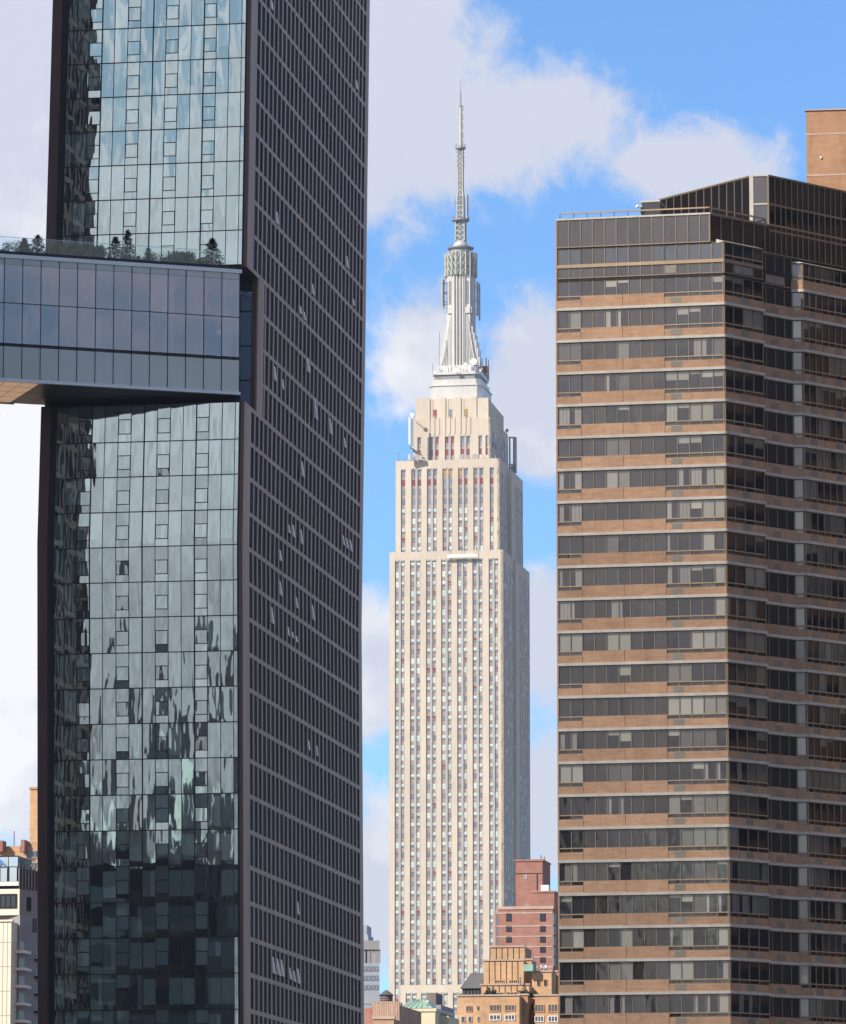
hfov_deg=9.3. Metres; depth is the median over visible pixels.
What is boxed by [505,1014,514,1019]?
window
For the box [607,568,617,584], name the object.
window
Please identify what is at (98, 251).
ornamental grass
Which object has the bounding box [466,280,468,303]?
mast window
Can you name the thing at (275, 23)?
slot window
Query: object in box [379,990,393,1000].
water tower
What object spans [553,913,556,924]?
window
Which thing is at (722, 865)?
window
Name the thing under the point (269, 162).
slot window
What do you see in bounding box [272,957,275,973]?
open window
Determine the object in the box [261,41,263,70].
slot window
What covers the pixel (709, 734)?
window
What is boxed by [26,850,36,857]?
window
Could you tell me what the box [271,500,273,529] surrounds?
slot window
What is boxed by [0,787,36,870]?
orange brick building
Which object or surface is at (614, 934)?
window
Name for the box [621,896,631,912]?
window
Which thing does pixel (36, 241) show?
conifer
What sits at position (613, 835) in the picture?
window
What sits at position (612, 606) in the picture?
window
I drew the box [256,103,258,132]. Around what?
slot window
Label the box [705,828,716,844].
window
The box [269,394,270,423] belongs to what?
slot window
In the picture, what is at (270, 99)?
slot window
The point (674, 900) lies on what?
window
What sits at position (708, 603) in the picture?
window
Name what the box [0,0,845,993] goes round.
sky
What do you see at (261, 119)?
slot window
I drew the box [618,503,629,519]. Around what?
window
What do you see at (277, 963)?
open window
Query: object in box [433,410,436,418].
window
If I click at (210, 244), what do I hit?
conifer
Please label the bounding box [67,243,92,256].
ornamental grass
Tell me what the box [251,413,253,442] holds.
slot window
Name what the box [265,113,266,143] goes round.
slot window
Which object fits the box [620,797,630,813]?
window
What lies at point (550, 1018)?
window
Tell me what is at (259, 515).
slot window
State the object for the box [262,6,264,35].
slot window
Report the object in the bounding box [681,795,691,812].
window
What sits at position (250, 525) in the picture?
slot window
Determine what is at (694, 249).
window
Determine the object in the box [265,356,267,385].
slot window
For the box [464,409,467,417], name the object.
window
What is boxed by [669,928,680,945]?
window
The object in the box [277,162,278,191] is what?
slot window
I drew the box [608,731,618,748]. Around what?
window
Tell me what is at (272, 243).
slot window
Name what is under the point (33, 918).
window
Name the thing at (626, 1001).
window
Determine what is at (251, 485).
slot window
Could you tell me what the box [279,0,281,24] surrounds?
slot window
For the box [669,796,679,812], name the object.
window
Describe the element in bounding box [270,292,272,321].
slot window
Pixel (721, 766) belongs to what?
window
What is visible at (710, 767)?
window
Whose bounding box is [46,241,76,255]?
ornamental grass
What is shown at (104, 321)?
skybridge
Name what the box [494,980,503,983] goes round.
window
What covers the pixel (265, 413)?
slot window
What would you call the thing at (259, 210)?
slot window
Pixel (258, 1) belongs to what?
slot window
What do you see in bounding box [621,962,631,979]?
window
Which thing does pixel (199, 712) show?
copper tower
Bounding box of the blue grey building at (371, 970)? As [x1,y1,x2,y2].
[364,925,379,1007]
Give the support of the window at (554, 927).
in the red brick building at (530, 919)
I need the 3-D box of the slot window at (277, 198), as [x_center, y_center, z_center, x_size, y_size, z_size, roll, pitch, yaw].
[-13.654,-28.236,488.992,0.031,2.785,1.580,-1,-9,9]
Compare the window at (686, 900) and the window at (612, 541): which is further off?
the window at (612, 541)
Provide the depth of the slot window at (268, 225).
484.59 m
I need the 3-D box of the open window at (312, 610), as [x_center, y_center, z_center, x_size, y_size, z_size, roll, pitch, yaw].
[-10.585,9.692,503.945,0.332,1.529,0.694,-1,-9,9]
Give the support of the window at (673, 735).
in the apartment tower at (701, 533)
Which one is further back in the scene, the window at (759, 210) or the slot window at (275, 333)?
the slot window at (275, 333)
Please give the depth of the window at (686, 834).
451.91 m
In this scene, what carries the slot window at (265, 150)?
in the copper tower at (199, 712)
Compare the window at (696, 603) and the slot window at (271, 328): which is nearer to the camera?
the window at (696, 603)
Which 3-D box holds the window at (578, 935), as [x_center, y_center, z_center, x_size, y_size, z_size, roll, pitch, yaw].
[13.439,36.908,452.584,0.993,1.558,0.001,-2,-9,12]
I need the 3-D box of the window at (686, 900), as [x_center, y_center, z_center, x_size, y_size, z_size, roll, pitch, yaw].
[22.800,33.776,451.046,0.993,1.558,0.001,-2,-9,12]
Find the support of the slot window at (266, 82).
in the copper tower at (199, 712)
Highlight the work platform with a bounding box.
[447,547,476,558]
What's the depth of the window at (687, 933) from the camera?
450.59 m
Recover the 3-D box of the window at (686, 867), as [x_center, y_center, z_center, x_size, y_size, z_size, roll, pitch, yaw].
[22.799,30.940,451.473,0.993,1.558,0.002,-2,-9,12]
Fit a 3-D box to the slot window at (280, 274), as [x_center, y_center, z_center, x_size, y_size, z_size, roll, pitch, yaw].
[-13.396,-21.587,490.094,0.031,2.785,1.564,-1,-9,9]
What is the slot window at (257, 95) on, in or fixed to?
in the copper tower at (199, 712)
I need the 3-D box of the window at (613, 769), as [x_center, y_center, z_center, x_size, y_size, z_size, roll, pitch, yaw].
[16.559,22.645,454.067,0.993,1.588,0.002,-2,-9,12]
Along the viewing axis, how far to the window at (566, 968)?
452.35 m
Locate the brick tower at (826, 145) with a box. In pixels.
[805,108,845,190]
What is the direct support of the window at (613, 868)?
in the apartment tower at (701, 533)
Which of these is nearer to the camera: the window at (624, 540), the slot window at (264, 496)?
the window at (624, 540)
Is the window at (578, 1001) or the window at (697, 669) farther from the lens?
the window at (697, 669)
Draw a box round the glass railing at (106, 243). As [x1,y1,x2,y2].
[0,236,212,250]
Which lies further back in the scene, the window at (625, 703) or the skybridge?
the skybridge
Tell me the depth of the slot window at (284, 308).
491.98 m
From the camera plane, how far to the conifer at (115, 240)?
471.13 m
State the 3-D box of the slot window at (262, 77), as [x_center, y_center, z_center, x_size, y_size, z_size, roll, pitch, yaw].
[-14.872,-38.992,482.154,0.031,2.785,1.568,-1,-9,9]
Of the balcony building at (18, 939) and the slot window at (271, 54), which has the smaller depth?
the slot window at (271, 54)
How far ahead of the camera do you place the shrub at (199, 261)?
473.43 m
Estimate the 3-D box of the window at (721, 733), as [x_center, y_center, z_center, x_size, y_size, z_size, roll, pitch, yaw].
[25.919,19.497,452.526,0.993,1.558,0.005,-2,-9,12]
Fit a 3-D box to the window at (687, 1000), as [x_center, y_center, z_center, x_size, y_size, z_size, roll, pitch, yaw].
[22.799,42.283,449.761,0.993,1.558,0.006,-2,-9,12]
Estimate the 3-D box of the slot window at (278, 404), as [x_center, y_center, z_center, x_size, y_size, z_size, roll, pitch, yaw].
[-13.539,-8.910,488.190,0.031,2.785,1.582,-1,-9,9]
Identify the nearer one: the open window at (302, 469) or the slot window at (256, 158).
the slot window at (256, 158)
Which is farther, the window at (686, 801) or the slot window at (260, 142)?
the slot window at (260, 142)
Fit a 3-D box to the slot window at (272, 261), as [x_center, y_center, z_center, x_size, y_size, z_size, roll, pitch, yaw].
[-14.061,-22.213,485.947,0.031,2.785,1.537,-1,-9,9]
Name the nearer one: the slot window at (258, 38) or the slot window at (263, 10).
the slot window at (258, 38)
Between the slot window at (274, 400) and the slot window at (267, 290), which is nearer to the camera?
the slot window at (267, 290)
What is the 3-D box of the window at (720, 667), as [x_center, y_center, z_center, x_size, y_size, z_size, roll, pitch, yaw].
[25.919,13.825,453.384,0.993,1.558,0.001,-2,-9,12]
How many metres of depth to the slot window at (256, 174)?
478.95 m
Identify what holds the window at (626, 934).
in the apartment tower at (701, 533)
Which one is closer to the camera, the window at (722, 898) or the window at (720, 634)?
the window at (722, 898)
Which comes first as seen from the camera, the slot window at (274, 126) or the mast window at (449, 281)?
the slot window at (274, 126)
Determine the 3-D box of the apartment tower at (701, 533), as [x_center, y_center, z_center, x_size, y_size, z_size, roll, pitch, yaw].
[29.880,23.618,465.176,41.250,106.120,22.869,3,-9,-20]
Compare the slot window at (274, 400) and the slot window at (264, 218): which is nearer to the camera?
the slot window at (264, 218)
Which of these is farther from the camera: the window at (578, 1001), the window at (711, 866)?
the window at (578, 1001)
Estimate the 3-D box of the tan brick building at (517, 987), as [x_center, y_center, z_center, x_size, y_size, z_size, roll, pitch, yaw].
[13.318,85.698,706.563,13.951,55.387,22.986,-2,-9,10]
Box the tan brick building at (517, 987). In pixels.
[456,943,557,1023]
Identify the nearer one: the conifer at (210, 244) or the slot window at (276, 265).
the conifer at (210, 244)
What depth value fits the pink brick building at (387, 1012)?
638.31 m
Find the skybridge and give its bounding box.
[0,251,241,406]
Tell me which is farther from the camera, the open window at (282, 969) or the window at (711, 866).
the open window at (282, 969)
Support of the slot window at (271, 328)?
in the copper tower at (199, 712)
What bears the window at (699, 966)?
in the apartment tower at (701, 533)
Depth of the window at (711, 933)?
450.15 m
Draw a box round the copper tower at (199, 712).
[37,0,369,1023]
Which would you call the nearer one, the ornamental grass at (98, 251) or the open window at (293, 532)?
the ornamental grass at (98, 251)
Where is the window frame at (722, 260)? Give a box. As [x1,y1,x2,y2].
[556,175,845,1023]
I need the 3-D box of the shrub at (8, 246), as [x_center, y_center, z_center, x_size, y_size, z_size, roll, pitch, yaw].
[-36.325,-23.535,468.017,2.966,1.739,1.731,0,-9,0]
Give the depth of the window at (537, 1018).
699.08 m
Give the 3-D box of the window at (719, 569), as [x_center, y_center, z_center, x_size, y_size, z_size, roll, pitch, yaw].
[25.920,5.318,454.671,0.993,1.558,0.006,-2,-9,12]
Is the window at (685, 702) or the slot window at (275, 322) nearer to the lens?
the window at (685, 702)
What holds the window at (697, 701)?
in the apartment tower at (701, 533)
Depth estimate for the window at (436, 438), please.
1915.67 m
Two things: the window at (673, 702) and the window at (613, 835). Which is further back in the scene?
the window at (673, 702)
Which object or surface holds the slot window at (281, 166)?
in the copper tower at (199, 712)
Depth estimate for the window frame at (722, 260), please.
458.58 m
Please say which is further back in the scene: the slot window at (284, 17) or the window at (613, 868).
the slot window at (284, 17)
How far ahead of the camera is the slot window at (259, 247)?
480.00 m
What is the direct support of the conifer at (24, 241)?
on the skybridge
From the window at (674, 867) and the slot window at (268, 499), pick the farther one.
the slot window at (268, 499)
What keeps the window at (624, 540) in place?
in the apartment tower at (701, 533)
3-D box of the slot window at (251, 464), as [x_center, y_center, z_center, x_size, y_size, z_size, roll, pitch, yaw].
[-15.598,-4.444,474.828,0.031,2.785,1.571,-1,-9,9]
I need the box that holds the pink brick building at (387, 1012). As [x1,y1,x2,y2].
[364,1001,420,1023]
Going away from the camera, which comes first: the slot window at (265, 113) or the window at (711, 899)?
the window at (711, 899)
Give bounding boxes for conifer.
[17,238,31,252]
[27,234,49,253]
[106,236,126,258]
[119,229,137,259]
[201,238,223,264]
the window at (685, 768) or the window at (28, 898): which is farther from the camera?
the window at (28, 898)
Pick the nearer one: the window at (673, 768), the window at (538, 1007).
the window at (673, 768)
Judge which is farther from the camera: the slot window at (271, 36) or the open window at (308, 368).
the open window at (308, 368)
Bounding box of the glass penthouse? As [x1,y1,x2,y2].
[460,973,483,994]
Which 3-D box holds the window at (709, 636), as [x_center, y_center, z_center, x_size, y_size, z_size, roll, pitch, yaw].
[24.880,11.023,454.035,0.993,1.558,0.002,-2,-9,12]
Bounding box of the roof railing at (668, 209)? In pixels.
[560,207,764,222]
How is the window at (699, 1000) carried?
in the apartment tower at (701, 533)
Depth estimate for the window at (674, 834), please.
452.13 m
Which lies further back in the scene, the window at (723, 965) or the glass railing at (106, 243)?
the glass railing at (106, 243)
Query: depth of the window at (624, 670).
455.12 m
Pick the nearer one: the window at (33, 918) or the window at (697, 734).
the window at (697, 734)
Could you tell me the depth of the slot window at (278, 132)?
490.19 m
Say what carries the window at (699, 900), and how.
in the apartment tower at (701, 533)
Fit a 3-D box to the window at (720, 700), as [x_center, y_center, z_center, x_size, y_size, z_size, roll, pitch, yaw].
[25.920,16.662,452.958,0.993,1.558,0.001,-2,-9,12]
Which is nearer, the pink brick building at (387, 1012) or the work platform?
the pink brick building at (387, 1012)
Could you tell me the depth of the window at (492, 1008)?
698.40 m
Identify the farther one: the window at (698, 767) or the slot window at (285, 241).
the slot window at (285, 241)
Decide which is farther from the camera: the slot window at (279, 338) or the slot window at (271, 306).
the slot window at (279, 338)
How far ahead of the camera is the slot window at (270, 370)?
484.71 m
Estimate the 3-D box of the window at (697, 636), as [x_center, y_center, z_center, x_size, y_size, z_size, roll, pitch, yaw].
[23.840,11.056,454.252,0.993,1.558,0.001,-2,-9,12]
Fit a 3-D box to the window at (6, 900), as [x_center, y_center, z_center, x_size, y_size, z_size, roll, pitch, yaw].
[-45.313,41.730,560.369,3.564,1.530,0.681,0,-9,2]
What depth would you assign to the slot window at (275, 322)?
487.68 m
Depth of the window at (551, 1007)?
699.08 m
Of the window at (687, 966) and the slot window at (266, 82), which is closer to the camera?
the window at (687, 966)
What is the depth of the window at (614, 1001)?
451.03 m
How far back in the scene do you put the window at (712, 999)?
449.27 m
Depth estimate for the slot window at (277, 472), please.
487.44 m
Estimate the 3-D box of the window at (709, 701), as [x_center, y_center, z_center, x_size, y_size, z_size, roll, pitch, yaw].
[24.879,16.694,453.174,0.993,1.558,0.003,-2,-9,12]
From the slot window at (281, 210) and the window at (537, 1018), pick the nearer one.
the slot window at (281, 210)
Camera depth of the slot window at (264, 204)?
482.94 m
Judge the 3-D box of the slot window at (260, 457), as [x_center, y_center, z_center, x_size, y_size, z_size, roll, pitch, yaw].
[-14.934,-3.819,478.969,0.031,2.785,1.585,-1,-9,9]
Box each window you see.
[0,894,16,907]
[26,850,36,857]
[27,897,30,910]
[33,918,36,932]
[249,0,365,1023]
[249,518,251,548]
[250,448,252,478]
[250,482,252,512]
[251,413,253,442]
[254,206,256,236]
[254,240,256,270]
[254,486,256,516]
[254,521,255,551]
[255,137,257,167]
[255,171,257,201]
[255,417,257,447]
[255,451,257,481]
[256,69,258,99]
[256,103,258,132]
[257,34,259,64]
[258,1,259,30]
[258,244,260,274]
[258,490,260,519]
[258,524,260,554]
[259,177,261,206]
[259,210,260,240]
[259,455,261,484]
[260,109,262,138]
[260,142,261,171]
[260,421,261,450]
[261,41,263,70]
[261,74,263,103]
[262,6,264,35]
[262,249,264,279]
[262,528,264,557]
[263,181,265,211]
[263,215,265,244]
[263,459,265,488]
[263,493,265,522]
[264,147,266,176]
[264,390,266,420]
[264,424,266,453]
[265,79,267,108]
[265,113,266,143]
[265,322,267,351]
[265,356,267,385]
[266,13,268,40]
[266,46,267,75]
[266,287,268,316]
[267,220,269,249]
[267,254,268,283]
[267,496,269,526]
[267,531,268,560]
[268,153,270,182]
[268,186,270,215]
[268,428,270,457]
[268,462,269,492]
[269,85,271,114]
[269,118,271,147]
[269,360,271,389]
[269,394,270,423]
[270,18,272,47]
[270,51,272,80]
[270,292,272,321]
[270,326,272,355]
[271,225,273,254]
[271,258,273,287]
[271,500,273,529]
[271,607,273,623]
[272,157,274,186]
[272,190,274,219]
[272,432,274,461]
[272,466,274,495]
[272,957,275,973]
[273,90,275,119]
[273,123,275,152]
[273,364,275,393]
[273,398,275,427]
[274,56,276,85]
[274,296,276,325]
[274,330,276,359]
[274,366,276,380]
[275,0,277,18]
[275,23,276,52]
[275,262,277,291]
[276,195,278,224]
[276,229,277,258]
[276,469,278,498]
[276,959,280,975]
[277,129,279,157]
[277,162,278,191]
[277,401,279,430]
[278,62,280,90]
[278,95,279,124]
[278,335,280,363]
[278,368,279,397]
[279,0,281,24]
[279,267,281,295]
[279,581,282,595]
[280,200,282,229]
[281,134,283,162]
[281,166,282,195]
[281,960,284,976]
[282,67,284,96]
[283,1,285,30]
[283,305,285,333]
[284,238,286,266]
[292,524,295,537]
[297,969,300,983]
[300,529,303,544]
[301,461,304,477]
[307,358,310,372]
[311,604,315,620]
[314,397,317,419]
[329,418,332,434]
[396,432,529,1018]
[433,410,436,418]
[449,281,450,304]
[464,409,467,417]
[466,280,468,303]
[466,1006,471,1011]
[489,1005,499,1011]
[489,1014,500,1019]
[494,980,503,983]
[505,1005,514,1010]
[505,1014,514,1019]
[506,913,510,920]
[535,1004,543,1011]
[535,1016,543,1021]
[540,913,544,920]
[548,1004,557,1011]
[548,1016,557,1021]
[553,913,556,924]
[553,926,556,934]
[553,936,556,945]
[553,947,556,955]
[553,957,556,965]
[558,205,845,1022]
[561,963,571,979]
[561,996,571,1013]
[572,930,583,946]
[573,963,583,979]
[573,996,583,1013]
[607,535,617,552]
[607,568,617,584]
[607,600,617,617]
[607,633,617,649]
[607,666,617,682]
[608,698,618,715]
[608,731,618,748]
[608,764,618,780]
[608,797,618,813]
[608,830,618,846]
[608,863,619,879]
[609,896,619,912]
[609,929,619,946]
[609,962,619,979]
[609,996,619,1012]
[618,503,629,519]
[619,535,629,551]
[619,567,629,584]
[619,600,629,616]
[619,633,629,649]
[619,665,630,682]
[620,698,630,714]
[620,731,630,747]
[620,764,630,780]
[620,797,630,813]
[620,830,630,846]
[620,863,631,879]
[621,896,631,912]
[621,929,631,945]
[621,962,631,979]
[621,995,631,1012]
[668,664,678,680]
[668,697,678,713]
[668,730,678,746]
[668,763,679,779]
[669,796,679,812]
[669,829,679,845]
[669,862,679,878]
[669,895,679,911]
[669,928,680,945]
[670,961,680,978]
[670,995,680,1011]
[680,664,690,680]
[680,697,690,713]
[680,729,690,746]
[680,762,691,779]
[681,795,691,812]
[681,828,691,845]
[681,862,691,878]
[681,895,692,911]
[682,928,692,945]
[682,961,692,978]
[682,995,692,1011]
[691,598,701,614]
[692,631,702,647]
[692,663,702,680]
[692,696,702,713]
[692,729,703,746]
[693,762,703,779]
[693,795,703,812]
[693,828,703,845]
[693,861,704,878]
[694,895,704,911]
[694,928,704,944]
[694,961,704,978]
[694,995,705,1011]
[703,565,713,581]
[703,598,714,614]
[704,630,714,647]
[704,663,714,680]
[704,696,714,712]
[704,729,715,745]
[705,762,715,778]
[705,795,715,811]
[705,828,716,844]
[705,861,716,878]
[706,894,716,911]
[706,928,716,944]
[706,961,717,978]
[707,994,717,1011]
[715,565,724,581]
[715,597,724,614]
[716,630,724,646]
[716,663,725,679]
[716,696,725,712]
[717,729,725,745]
[717,762,725,778]
[717,795,726,811]
[717,828,726,844]
[718,861,726,877]
[718,894,727,911]
[718,927,727,944]
[718,961,727,977]
[719,994,727,1011]
[754,205,767,223]
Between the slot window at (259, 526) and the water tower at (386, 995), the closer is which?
the slot window at (259, 526)
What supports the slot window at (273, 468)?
in the copper tower at (199, 712)
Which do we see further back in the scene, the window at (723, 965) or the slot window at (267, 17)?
the slot window at (267, 17)
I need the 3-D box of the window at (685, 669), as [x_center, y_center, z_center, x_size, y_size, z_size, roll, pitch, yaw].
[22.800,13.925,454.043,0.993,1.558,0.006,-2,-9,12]
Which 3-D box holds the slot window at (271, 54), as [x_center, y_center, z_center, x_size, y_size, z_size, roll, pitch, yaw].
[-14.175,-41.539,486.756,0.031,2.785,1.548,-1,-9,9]
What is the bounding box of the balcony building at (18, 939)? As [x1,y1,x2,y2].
[0,856,37,1023]
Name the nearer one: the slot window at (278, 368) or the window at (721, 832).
the window at (721, 832)
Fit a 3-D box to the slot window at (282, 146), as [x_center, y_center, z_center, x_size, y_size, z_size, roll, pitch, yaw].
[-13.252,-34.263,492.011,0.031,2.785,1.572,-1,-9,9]
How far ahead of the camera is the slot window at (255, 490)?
476.61 m
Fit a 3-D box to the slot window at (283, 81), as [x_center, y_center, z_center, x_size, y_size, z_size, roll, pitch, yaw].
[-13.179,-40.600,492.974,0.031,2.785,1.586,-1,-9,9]
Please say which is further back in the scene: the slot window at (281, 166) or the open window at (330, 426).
the open window at (330, 426)
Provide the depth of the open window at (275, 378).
485.96 m
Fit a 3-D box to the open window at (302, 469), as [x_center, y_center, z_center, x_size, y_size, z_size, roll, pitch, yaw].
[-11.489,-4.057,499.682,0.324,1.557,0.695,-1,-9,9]
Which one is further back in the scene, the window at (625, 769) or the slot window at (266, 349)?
the slot window at (266, 349)
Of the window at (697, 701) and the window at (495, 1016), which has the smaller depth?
the window at (697, 701)
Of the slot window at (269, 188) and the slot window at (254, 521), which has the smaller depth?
the slot window at (254, 521)
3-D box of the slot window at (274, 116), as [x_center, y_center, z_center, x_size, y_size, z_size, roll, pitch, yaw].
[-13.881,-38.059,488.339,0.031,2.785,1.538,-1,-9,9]
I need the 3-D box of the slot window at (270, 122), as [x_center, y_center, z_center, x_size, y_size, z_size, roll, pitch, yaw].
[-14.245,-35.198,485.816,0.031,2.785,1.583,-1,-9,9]
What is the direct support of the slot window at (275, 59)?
in the copper tower at (199, 712)
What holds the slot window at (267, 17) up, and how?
in the copper tower at (199, 712)
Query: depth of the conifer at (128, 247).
471.47 m
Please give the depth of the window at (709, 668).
453.57 m
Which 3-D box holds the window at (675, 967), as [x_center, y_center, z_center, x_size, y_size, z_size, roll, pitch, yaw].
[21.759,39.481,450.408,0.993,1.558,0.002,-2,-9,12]
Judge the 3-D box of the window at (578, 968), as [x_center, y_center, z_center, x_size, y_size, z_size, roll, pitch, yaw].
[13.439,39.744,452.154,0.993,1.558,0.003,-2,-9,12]
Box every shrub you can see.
[1,240,32,251]
[138,251,166,260]
[195,257,211,263]
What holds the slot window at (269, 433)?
in the copper tower at (199, 712)
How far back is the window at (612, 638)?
455.79 m
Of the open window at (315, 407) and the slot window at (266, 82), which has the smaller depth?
the slot window at (266, 82)
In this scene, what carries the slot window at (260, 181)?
in the copper tower at (199, 712)
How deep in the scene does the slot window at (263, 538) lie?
480.24 m
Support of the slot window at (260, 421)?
in the copper tower at (199, 712)
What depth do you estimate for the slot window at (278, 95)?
490.78 m
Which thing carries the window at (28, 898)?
in the balcony building at (18, 939)
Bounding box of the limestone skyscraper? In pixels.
[389,80,529,1018]
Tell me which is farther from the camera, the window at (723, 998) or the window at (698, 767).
the window at (698, 767)
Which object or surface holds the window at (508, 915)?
in the red brick building at (530, 919)
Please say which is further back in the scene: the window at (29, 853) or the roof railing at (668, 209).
the window at (29, 853)
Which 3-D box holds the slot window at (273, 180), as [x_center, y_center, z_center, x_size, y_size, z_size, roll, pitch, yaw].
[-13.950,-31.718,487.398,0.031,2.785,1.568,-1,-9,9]
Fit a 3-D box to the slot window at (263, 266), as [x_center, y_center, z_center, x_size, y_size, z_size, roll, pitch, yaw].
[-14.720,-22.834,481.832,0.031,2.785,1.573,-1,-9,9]
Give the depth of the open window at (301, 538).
498.39 m
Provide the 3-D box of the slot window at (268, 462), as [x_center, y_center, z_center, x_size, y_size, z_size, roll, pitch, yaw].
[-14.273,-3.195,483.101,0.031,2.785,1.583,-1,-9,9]
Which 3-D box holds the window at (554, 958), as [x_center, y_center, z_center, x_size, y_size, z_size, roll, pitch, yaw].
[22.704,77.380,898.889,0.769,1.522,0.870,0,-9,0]
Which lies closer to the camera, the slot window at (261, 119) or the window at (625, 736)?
the window at (625, 736)
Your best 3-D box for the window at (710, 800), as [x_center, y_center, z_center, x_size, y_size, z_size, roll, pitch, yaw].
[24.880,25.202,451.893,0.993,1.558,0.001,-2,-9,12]
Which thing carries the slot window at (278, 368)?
in the copper tower at (199, 712)
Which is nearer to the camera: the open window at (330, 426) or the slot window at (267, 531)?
the slot window at (267, 531)
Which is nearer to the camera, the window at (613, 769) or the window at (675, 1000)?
the window at (675, 1000)
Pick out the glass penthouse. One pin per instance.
(471, 984)
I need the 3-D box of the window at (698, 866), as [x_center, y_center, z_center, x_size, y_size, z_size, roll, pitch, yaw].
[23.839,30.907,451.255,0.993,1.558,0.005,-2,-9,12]
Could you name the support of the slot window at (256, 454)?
in the copper tower at (199, 712)
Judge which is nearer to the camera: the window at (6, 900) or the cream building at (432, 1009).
the window at (6, 900)
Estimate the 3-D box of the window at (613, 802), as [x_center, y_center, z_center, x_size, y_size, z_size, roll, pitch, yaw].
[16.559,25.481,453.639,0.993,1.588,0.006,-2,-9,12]
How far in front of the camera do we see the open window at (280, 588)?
487.20 m
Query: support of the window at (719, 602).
in the apartment tower at (701, 533)
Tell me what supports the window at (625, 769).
in the apartment tower at (701, 533)
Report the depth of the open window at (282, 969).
481.88 m
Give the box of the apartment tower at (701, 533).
[555,175,845,1023]
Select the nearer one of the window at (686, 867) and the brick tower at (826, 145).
the window at (686, 867)
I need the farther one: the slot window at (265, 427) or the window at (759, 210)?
the slot window at (265, 427)
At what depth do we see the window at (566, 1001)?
451.91 m
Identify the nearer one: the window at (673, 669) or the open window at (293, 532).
the window at (673, 669)
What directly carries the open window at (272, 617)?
in the copper tower at (199, 712)
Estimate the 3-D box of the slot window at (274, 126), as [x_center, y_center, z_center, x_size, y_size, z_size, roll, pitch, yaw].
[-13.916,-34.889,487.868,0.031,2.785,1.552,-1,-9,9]
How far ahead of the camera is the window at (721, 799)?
451.69 m
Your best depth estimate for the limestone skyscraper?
1918.57 m
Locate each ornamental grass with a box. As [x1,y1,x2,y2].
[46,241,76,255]
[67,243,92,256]
[88,244,106,257]
[166,250,196,262]
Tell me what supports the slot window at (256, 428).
in the copper tower at (199, 712)
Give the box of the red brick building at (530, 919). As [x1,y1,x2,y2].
[494,855,557,973]
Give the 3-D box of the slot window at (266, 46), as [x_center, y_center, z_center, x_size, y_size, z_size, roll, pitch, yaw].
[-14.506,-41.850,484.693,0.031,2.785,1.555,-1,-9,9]
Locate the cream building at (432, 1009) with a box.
[402,993,458,1023]
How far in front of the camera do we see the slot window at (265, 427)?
481.76 m
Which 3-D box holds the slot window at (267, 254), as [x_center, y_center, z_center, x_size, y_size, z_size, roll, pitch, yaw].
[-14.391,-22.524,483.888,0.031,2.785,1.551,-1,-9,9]
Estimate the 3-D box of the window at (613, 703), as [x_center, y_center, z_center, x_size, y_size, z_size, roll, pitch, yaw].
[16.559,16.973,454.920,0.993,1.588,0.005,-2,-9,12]
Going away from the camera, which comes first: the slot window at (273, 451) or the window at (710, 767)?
the window at (710, 767)
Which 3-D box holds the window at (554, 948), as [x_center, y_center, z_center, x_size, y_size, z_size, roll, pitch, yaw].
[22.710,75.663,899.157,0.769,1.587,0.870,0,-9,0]
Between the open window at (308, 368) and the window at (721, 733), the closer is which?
the window at (721, 733)
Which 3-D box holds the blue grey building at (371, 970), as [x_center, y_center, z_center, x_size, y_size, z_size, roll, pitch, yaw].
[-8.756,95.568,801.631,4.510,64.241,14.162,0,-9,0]
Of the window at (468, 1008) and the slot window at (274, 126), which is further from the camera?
the window at (468, 1008)
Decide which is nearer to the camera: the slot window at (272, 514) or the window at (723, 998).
the window at (723, 998)
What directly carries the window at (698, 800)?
in the apartment tower at (701, 533)
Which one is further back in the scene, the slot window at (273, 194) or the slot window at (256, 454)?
the slot window at (273, 194)
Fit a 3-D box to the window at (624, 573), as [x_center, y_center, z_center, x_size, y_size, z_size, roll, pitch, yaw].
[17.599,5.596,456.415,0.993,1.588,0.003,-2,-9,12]
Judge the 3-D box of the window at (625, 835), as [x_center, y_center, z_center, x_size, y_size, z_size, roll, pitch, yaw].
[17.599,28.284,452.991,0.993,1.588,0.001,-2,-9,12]
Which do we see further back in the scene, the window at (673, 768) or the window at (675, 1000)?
the window at (673, 768)
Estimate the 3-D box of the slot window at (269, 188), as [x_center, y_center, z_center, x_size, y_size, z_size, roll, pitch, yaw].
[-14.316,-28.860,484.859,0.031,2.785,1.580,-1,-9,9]
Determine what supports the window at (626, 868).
in the apartment tower at (701, 533)
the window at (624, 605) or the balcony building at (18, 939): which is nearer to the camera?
the window at (624, 605)
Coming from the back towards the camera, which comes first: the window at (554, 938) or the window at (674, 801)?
the window at (554, 938)
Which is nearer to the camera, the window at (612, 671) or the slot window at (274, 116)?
the window at (612, 671)
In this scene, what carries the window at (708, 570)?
in the apartment tower at (701, 533)
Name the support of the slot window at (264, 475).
in the copper tower at (199, 712)
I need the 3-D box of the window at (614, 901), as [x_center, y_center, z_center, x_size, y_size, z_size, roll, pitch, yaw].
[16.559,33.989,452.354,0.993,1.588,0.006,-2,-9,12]
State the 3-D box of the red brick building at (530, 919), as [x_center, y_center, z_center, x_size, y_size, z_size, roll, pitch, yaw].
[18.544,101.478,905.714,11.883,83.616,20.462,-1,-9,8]
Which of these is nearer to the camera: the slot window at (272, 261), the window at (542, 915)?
the slot window at (272, 261)
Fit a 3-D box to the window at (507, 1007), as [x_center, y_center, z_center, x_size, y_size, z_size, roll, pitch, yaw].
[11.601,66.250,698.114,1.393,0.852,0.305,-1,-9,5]

